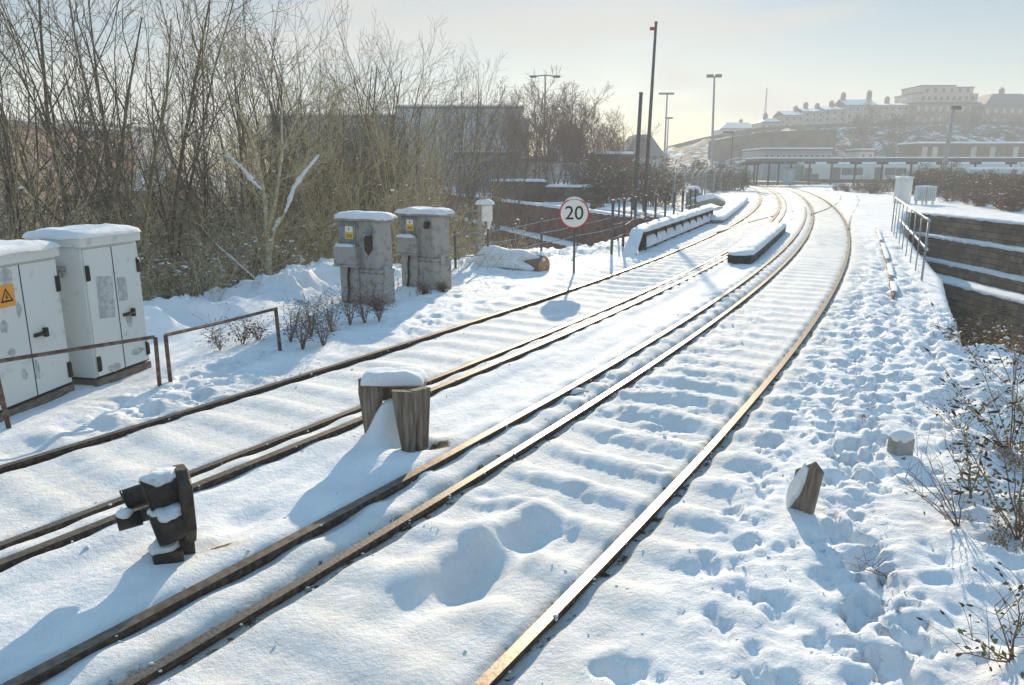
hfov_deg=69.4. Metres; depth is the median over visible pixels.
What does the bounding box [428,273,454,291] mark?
grass tuft
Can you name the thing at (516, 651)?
railway track
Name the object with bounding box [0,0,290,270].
bare tree
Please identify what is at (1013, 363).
seeding shrub
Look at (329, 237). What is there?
leafless shrub
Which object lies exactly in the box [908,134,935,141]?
olive bush
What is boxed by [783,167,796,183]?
kiosk
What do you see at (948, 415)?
leafy sprig
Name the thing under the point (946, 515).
bare stalks
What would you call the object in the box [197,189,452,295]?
leafless shrub
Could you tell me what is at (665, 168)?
olive bush
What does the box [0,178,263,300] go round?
leafless shrub
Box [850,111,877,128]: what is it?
olive bush
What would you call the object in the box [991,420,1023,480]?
bronze bush
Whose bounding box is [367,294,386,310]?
grass tuft
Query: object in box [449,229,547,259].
leafless shrub
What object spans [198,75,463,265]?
bare sapling
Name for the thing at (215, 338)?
dead weeds
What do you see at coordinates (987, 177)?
russet bush
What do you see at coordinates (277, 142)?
bare sapling
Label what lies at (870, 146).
olive bush
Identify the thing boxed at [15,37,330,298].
bare sapling
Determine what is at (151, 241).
leafless shrub
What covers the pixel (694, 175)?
olive bush
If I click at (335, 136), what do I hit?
bare tree
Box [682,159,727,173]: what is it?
olive bush
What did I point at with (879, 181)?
olive bush
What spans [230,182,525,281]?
leafless shrub
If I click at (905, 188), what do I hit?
door
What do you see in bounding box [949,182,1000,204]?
russet bush
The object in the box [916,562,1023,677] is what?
bare stalks
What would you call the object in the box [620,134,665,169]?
gabled hall
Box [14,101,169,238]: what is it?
bare sapling
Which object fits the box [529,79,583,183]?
bare tree
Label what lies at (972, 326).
russet bush
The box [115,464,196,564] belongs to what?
shunting signal
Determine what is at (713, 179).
security fence
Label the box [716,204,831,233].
railway track
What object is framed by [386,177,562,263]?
leafless shrub
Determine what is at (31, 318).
equipment cabinet
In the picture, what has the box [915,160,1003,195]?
olive bush
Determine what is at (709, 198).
snowy pipe
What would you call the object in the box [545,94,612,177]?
bare tree
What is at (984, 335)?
russet bush
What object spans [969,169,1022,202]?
russet bush
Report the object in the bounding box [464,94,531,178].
bare tree
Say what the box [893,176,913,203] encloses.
trackside box
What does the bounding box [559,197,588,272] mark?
speed limit sign
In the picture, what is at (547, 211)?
retaining wall
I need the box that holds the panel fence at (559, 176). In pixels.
[548,163,584,184]
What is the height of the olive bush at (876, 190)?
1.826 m
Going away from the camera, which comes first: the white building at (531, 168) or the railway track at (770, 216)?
the railway track at (770, 216)
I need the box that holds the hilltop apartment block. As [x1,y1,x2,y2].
[894,85,980,121]
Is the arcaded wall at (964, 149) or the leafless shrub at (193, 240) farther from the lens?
the arcaded wall at (964, 149)
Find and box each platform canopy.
[741,160,759,181]
[841,157,1023,183]
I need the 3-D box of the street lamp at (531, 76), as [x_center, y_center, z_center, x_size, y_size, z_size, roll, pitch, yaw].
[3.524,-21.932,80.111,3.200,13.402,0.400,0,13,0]
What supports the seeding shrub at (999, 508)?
on the snow ground
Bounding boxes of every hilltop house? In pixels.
[714,119,751,134]
[752,113,783,128]
[773,105,803,125]
[798,102,824,124]
[819,100,844,123]
[834,90,877,123]
[876,96,909,122]
[973,87,1023,120]
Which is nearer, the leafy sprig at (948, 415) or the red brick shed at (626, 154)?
the leafy sprig at (948, 415)
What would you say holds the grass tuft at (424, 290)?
on the snow ground
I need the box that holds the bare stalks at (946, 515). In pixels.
[881,424,979,526]
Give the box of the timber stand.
[358,367,430,451]
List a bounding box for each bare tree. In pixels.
[0,0,154,239]
[0,0,176,239]
[0,0,194,279]
[0,0,269,298]
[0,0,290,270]
[0,2,70,232]
[51,0,378,296]
[132,2,265,217]
[136,0,345,290]
[187,31,340,271]
[191,0,341,259]
[225,0,503,259]
[272,6,466,225]
[279,16,452,209]
[287,65,389,243]
[287,68,392,199]
[303,82,433,259]
[307,55,393,242]
[334,17,475,247]
[347,56,498,237]
[394,46,524,258]
[405,83,481,207]
[428,103,529,249]
[434,39,538,254]
[446,87,557,248]
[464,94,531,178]
[468,77,529,178]
[487,84,572,178]
[512,65,573,179]
[518,80,613,184]
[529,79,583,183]
[544,81,591,184]
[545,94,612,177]
[553,98,634,171]
[580,102,630,169]
[583,110,646,159]
[611,123,661,170]
[863,100,886,126]
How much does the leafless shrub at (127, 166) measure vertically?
9.806 m
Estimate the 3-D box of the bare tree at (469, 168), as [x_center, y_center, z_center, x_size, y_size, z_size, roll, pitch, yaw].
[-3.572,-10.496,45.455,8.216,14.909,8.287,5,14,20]
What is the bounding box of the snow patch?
[417,470,434,479]
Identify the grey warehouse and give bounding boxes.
[264,113,402,207]
[395,105,524,185]
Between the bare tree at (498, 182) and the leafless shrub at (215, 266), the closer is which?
the leafless shrub at (215, 266)
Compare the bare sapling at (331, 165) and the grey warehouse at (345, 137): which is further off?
the grey warehouse at (345, 137)
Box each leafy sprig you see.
[914,381,999,428]
[934,417,1003,498]
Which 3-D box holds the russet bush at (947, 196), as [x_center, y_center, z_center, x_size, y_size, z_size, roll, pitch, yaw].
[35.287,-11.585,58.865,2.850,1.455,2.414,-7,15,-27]
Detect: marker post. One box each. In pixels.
[786,462,823,514]
[887,429,914,455]
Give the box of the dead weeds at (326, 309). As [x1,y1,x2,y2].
[310,282,348,331]
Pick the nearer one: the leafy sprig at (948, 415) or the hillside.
the leafy sprig at (948, 415)
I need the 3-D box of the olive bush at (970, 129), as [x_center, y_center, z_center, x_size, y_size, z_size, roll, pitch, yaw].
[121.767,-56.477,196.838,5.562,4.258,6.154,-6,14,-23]
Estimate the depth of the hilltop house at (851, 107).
227.37 m
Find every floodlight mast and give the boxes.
[659,93,673,172]
[665,117,672,174]
[706,74,721,170]
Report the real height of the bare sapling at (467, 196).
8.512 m
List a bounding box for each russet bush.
[936,188,962,201]
[937,317,1023,353]
[947,315,1023,354]
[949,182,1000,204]
[958,170,1002,195]
[959,327,1012,350]
[962,325,1022,348]
[964,167,1015,184]
[968,186,1022,207]
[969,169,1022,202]
[979,169,1023,186]
[982,171,1023,210]
[983,170,1017,191]
[991,185,1023,211]
[992,168,1023,194]
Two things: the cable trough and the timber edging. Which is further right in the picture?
the timber edging
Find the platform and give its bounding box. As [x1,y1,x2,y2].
[745,157,841,185]
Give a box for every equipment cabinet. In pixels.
[0,239,74,421]
[22,223,151,386]
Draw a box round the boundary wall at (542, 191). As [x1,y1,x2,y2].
[491,179,604,217]
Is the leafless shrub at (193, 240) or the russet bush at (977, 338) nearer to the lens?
the russet bush at (977, 338)
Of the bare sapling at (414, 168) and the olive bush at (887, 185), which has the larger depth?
the olive bush at (887, 185)
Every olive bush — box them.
[634,154,703,192]
[643,156,711,189]
[671,162,709,187]
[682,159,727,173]
[694,162,738,188]
[699,171,736,192]
[701,164,744,189]
[708,163,758,190]
[832,181,850,190]
[837,138,865,152]
[839,179,862,191]
[846,119,879,139]
[849,178,885,192]
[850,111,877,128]
[855,175,887,187]
[862,180,893,193]
[865,141,889,156]
[870,111,903,129]
[873,178,894,191]
[881,125,917,143]
[882,144,897,156]
[883,160,951,194]
[903,160,973,189]
[905,157,986,194]
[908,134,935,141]
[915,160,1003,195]
[921,121,945,133]
[929,135,960,141]
[932,160,1003,188]
[957,123,982,136]
[979,126,1005,139]
[1002,131,1023,141]
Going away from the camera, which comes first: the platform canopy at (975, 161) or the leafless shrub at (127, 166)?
the leafless shrub at (127, 166)
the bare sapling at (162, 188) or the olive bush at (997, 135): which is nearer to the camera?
the bare sapling at (162, 188)
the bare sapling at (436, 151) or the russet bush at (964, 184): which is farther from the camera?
the russet bush at (964, 184)
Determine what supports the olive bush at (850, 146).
on the hillside
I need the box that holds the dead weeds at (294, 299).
[289,281,330,336]
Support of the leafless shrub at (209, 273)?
on the snow ground
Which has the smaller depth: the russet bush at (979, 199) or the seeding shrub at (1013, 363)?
the seeding shrub at (1013, 363)
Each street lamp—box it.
[530,75,559,179]
[724,131,733,168]
[941,106,961,175]
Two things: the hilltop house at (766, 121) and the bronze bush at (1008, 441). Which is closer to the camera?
the bronze bush at (1008, 441)
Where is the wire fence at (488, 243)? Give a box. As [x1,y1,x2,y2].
[454,195,632,268]
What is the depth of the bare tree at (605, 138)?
69.52 m
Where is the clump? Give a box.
[570,387,588,394]
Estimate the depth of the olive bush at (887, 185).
88.15 m
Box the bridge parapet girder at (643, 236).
[622,206,713,255]
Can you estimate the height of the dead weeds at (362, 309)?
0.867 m
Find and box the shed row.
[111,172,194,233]
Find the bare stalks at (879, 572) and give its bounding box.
[839,540,906,578]
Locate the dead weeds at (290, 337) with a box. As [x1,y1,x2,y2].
[267,291,314,341]
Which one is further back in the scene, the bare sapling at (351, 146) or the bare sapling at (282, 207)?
the bare sapling at (351, 146)
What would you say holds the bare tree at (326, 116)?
on the snow ground
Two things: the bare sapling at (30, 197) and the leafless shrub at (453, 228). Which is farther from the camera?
the leafless shrub at (453, 228)
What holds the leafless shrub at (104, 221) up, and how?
on the snow ground
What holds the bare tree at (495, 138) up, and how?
on the snow ground
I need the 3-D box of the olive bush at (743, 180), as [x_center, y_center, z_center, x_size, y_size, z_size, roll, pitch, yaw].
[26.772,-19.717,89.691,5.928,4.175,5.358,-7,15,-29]
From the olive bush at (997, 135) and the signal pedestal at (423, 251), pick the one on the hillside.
the olive bush at (997, 135)
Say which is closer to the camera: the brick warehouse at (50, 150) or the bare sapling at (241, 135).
the bare sapling at (241, 135)
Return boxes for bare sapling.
[0,54,113,239]
[0,107,226,294]
[0,126,153,237]
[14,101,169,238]
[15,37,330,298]
[66,37,372,296]
[70,120,267,295]
[79,86,305,296]
[100,134,266,270]
[112,149,257,283]
[125,84,347,292]
[143,66,380,252]
[182,113,400,278]
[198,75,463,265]
[212,98,339,207]
[215,93,355,244]
[249,68,446,244]
[268,63,425,242]
[271,77,501,271]
[294,97,502,258]
[345,98,478,231]
[363,134,527,257]
[397,152,544,255]
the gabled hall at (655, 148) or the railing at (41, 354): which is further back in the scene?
the gabled hall at (655, 148)
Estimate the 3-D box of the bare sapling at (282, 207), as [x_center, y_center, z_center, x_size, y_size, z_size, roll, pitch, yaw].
[-7.098,-2.130,19.054,6.852,10.765,6.543,-7,15,-28]
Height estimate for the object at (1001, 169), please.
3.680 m
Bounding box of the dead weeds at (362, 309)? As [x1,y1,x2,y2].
[345,281,375,322]
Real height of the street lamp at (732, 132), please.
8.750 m
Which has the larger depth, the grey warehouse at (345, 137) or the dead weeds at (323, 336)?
the grey warehouse at (345, 137)
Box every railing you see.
[0,307,281,428]
[610,188,696,253]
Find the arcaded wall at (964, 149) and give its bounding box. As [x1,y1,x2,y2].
[897,142,1023,156]
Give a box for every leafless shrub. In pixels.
[0,145,238,292]
[0,174,240,295]
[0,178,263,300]
[0,183,240,300]
[5,152,170,298]
[22,153,198,299]
[23,206,150,284]
[75,193,314,300]
[84,160,311,300]
[85,145,405,297]
[89,199,338,291]
[96,188,332,298]
[98,115,459,297]
[138,194,417,299]
[138,207,251,300]
[145,174,411,296]
[162,211,468,290]
[175,135,419,271]
[194,162,391,279]
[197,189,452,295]
[220,181,400,261]
[229,241,476,271]
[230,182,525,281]
[234,190,532,270]
[237,136,514,262]
[287,185,508,260]
[332,221,505,256]
[362,193,535,262]
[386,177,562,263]
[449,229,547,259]
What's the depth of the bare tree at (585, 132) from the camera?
75.04 m
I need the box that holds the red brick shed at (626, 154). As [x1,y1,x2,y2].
[587,151,633,196]
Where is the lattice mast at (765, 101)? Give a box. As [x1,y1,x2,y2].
[764,88,767,112]
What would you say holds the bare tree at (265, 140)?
on the snow ground
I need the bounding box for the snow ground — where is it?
[0,171,1023,684]
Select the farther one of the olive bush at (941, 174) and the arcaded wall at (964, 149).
the arcaded wall at (964, 149)
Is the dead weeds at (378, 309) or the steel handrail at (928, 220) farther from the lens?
the steel handrail at (928, 220)
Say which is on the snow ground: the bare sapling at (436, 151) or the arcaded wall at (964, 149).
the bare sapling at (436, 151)
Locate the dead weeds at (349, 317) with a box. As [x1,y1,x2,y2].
[326,284,363,324]
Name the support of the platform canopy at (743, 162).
on the platform
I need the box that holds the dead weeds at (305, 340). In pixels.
[276,301,330,349]
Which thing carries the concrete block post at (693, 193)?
on the snow ground
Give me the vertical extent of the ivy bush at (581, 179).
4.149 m
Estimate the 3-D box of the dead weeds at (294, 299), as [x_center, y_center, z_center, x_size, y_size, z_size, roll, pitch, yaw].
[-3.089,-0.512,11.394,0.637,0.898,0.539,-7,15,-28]
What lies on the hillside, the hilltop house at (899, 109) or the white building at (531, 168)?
the hilltop house at (899, 109)
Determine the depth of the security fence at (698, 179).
58.22 m
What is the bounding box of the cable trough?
[709,197,747,223]
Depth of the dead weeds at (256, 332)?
11.16 m
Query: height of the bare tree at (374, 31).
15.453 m
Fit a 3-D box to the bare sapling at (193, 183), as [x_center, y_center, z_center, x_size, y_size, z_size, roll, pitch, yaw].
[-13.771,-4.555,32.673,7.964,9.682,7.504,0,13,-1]
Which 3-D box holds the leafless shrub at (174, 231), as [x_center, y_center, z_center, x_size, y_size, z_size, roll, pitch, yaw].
[-9.912,-1.658,23.617,9.987,8.200,8.120,11,17,39]
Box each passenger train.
[795,162,1023,182]
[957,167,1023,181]
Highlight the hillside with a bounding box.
[587,124,1023,180]
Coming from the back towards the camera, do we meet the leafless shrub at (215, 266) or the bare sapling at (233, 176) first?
the bare sapling at (233, 176)
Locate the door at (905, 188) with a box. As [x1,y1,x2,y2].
[899,180,911,201]
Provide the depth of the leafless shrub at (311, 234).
21.02 m
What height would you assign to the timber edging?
0.308 m
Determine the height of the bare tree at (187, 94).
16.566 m
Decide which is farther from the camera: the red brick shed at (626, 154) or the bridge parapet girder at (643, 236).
the red brick shed at (626, 154)
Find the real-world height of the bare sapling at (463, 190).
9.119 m
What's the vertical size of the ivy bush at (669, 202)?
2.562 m
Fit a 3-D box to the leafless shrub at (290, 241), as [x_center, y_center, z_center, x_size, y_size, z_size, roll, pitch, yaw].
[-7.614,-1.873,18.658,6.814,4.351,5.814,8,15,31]
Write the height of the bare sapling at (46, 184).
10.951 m
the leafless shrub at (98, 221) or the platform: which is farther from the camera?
the platform
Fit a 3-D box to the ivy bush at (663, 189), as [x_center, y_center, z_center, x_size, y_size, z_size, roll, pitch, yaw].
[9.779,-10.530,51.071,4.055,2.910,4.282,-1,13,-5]
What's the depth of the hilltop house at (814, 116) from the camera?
228.40 m
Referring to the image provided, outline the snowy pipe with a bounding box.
[688,193,725,207]
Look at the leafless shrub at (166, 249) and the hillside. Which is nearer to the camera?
the leafless shrub at (166, 249)
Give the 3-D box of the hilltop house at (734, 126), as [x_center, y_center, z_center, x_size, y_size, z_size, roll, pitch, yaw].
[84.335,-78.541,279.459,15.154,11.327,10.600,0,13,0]
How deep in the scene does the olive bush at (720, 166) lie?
92.85 m
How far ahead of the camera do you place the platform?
120.89 m
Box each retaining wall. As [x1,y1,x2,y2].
[424,190,658,249]
[708,129,836,160]
[907,211,1023,349]
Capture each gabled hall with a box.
[551,123,586,182]
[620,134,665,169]
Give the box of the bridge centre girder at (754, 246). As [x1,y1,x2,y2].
[727,223,786,263]
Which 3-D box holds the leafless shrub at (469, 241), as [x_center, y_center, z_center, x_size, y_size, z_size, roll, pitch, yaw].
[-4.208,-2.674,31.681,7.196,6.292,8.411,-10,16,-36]
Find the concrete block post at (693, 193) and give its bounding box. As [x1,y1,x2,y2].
[685,186,700,207]
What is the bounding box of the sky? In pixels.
[0,0,1023,171]
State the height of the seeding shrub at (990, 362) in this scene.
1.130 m
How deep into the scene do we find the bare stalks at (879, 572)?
4.70 m
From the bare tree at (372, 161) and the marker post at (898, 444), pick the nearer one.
the marker post at (898, 444)
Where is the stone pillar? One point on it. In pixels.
(596, 201)
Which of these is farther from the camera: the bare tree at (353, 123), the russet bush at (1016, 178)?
the russet bush at (1016, 178)
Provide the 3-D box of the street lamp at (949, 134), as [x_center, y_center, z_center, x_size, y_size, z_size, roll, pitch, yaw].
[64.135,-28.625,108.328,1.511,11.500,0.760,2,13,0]
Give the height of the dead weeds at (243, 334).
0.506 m
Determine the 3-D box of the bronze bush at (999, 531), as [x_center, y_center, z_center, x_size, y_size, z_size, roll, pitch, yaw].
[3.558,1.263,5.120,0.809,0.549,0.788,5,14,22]
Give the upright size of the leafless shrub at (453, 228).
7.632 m
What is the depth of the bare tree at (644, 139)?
78.01 m
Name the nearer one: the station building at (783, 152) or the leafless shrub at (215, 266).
the leafless shrub at (215, 266)
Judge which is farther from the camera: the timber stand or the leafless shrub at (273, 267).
the leafless shrub at (273, 267)
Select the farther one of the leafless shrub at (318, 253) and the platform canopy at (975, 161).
the platform canopy at (975, 161)
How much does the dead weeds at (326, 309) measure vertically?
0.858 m
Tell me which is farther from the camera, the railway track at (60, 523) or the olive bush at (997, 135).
the olive bush at (997, 135)
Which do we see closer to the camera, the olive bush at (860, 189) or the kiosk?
the olive bush at (860, 189)
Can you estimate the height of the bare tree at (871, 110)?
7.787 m
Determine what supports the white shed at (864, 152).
on the snow ground
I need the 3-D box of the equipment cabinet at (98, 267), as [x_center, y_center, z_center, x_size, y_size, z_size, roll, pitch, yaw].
[-5.152,-0.433,9.117,0.819,2.030,1.066,3,13,12]
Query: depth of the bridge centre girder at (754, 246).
21.92 m
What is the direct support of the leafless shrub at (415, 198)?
on the snow ground
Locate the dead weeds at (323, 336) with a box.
[298,300,346,345]
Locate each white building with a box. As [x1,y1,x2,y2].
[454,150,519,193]
[520,156,556,183]
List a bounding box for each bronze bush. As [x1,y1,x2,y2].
[957,495,1023,551]
[990,387,1023,412]
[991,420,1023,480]
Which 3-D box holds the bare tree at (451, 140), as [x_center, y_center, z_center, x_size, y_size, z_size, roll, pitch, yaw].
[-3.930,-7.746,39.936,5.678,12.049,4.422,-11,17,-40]
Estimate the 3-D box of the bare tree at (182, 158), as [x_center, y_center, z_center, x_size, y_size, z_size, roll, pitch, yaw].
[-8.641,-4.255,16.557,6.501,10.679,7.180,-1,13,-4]
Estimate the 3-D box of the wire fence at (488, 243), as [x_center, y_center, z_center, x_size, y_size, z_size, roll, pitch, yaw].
[1.861,-3.540,23.737,0.652,1.992,12.160,8,15,29]
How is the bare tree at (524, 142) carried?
on the snow ground
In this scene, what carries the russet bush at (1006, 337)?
on the snow ground
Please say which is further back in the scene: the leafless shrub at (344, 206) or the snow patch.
the leafless shrub at (344, 206)
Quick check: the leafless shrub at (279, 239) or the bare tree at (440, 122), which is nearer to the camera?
the leafless shrub at (279, 239)
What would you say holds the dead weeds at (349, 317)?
on the snow ground
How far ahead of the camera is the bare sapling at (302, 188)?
18.52 m
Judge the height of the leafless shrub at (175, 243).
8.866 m
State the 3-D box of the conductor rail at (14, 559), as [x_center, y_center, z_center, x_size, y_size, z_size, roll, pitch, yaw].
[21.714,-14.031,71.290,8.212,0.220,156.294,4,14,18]
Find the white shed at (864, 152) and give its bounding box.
[845,148,875,156]
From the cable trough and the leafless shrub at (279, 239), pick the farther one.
the cable trough
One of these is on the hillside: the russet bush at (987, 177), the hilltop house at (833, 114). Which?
the hilltop house at (833, 114)
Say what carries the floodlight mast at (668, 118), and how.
on the snow ground
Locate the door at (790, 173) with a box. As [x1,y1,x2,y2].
[788,170,792,181]
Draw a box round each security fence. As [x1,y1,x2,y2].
[672,169,708,207]
[704,168,731,194]
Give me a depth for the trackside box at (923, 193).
54.60 m
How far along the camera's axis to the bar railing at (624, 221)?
25.18 m
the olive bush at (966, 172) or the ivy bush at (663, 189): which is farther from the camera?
the olive bush at (966, 172)
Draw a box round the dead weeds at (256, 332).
[238,309,274,339]
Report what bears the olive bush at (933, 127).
on the hillside
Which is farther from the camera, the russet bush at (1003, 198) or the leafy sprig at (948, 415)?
the russet bush at (1003, 198)
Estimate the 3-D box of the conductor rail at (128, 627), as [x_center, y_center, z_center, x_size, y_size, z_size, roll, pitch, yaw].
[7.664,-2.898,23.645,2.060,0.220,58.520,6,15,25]
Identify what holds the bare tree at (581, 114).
on the snow ground
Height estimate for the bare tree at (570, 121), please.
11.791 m
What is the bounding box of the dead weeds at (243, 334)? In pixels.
[224,316,256,343]
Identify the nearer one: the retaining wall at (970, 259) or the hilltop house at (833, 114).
the retaining wall at (970, 259)
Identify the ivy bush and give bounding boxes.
[565,156,634,200]
[566,163,612,197]
[575,155,649,203]
[593,159,659,200]
[621,168,684,206]
[639,174,685,205]
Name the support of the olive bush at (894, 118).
on the hillside
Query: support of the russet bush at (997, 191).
on the snow ground
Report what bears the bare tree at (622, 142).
on the snow ground
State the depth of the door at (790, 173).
109.22 m
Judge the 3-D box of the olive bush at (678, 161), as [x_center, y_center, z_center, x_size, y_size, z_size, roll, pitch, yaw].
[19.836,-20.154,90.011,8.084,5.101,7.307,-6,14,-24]
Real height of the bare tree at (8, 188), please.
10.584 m
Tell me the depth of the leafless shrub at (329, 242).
21.82 m
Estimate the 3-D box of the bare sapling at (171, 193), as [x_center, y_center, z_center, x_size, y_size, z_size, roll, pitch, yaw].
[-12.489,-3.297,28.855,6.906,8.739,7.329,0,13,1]
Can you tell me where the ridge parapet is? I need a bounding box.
[668,121,1022,146]
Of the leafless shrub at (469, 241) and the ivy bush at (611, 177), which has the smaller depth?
the leafless shrub at (469, 241)
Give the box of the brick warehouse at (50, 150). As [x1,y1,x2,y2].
[0,116,134,239]
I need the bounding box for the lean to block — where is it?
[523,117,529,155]
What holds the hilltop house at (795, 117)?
on the hillside
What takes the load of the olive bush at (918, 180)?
on the snow ground
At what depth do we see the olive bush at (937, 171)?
85.46 m
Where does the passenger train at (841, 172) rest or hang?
on the snow ground
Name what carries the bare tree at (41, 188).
on the snow ground
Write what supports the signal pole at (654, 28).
on the snow ground
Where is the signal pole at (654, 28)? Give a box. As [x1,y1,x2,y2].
[642,21,657,210]
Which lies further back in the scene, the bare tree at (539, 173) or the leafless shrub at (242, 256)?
the bare tree at (539, 173)
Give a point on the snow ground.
(482, 581)
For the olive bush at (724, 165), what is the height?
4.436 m
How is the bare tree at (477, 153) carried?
on the snow ground
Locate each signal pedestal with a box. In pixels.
[333,210,397,304]
[394,206,454,289]
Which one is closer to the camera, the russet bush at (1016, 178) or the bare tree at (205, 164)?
the bare tree at (205, 164)
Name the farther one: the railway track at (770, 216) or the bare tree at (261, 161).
the railway track at (770, 216)
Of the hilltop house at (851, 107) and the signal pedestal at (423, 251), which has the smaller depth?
the signal pedestal at (423, 251)
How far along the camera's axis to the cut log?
18.85 m
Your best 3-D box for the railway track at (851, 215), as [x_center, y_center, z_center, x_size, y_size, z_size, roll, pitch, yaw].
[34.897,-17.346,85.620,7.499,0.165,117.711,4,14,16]
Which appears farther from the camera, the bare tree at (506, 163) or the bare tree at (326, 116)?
the bare tree at (506, 163)
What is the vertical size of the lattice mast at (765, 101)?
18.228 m
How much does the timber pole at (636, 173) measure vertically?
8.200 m
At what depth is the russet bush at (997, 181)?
58.12 m
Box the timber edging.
[876,228,897,299]
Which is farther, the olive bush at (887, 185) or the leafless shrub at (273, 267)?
the olive bush at (887, 185)
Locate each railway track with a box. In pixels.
[0,185,780,550]
[116,185,849,684]
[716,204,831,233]
[791,185,858,230]
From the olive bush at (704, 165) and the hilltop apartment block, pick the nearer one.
the olive bush at (704, 165)
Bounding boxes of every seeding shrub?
[924,327,1023,448]
[931,299,1023,384]
[949,379,1023,540]
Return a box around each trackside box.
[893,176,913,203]
[914,185,937,204]
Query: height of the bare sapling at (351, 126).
11.522 m
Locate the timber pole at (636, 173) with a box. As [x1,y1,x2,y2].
[632,92,642,209]
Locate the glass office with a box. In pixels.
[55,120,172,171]
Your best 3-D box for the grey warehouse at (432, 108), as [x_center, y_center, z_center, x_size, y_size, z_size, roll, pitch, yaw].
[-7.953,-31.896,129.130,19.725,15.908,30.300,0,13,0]
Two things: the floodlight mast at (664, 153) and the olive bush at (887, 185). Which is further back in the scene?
the floodlight mast at (664, 153)
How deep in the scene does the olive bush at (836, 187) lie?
90.32 m
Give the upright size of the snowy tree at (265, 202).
5.976 m
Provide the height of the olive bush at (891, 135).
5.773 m
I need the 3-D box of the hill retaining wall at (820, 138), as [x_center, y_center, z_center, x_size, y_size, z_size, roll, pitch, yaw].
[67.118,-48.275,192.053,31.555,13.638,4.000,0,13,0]
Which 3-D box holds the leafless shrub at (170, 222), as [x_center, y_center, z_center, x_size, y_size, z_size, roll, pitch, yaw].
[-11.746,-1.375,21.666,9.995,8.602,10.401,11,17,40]
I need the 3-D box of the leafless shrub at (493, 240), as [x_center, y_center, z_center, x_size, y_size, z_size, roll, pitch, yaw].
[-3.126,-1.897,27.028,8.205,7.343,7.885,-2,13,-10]
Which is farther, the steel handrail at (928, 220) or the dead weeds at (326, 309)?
the steel handrail at (928, 220)
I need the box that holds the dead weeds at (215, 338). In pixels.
[192,308,236,350]
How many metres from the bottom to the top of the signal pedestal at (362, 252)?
2.060 m
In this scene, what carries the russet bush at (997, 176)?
on the snow ground
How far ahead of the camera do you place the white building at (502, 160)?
81.81 m
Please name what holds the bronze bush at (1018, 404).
on the snow ground
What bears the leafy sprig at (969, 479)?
on the snow ground
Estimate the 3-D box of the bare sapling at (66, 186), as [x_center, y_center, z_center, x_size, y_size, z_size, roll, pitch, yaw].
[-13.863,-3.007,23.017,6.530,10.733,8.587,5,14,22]
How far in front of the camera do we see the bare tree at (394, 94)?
27.96 m
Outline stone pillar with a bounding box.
[589,184,603,208]
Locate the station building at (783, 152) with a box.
[741,148,832,180]
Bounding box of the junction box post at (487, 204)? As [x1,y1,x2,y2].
[475,199,493,250]
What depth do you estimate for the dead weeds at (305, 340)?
10.52 m
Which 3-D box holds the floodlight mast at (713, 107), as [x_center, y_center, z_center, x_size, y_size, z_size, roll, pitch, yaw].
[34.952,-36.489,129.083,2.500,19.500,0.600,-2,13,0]
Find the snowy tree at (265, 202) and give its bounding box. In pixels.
[150,13,340,278]
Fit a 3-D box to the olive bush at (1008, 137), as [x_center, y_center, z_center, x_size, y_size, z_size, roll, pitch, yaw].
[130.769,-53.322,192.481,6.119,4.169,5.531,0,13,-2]
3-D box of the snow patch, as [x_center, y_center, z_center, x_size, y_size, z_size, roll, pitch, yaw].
[-0.715,1.170,6.205,0.258,0.174,0.140,-9,16,-34]
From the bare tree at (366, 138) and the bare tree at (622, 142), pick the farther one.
the bare tree at (622, 142)
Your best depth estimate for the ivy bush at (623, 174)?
57.64 m
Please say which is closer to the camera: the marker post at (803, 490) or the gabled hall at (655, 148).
the marker post at (803, 490)
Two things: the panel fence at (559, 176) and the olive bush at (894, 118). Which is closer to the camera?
the panel fence at (559, 176)
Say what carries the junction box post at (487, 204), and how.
on the snow ground
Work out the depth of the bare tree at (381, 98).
37.39 m
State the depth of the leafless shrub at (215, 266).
14.71 m
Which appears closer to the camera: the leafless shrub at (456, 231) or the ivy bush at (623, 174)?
the leafless shrub at (456, 231)
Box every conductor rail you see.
[0,185,786,571]
[0,207,806,684]
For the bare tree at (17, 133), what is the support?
on the snow ground
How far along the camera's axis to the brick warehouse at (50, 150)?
64.13 m
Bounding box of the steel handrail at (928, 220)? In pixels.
[891,197,930,280]
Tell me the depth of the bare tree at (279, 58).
24.23 m
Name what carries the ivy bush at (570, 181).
on the snow ground
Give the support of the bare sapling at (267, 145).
on the snow ground
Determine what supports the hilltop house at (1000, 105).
on the hillside
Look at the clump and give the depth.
8.54 m
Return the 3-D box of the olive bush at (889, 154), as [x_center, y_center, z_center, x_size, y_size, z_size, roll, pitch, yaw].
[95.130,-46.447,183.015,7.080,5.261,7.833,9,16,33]
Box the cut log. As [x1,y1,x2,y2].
[474,245,549,271]
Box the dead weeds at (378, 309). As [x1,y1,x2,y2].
[361,279,394,321]
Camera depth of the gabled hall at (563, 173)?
145.90 m
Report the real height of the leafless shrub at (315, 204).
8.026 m
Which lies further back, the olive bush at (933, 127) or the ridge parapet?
the ridge parapet
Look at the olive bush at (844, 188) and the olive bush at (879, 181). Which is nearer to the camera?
the olive bush at (844, 188)
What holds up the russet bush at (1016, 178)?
on the snow ground
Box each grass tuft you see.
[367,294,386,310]
[411,276,433,294]
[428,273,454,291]
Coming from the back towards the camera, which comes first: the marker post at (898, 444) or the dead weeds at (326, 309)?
the dead weeds at (326, 309)

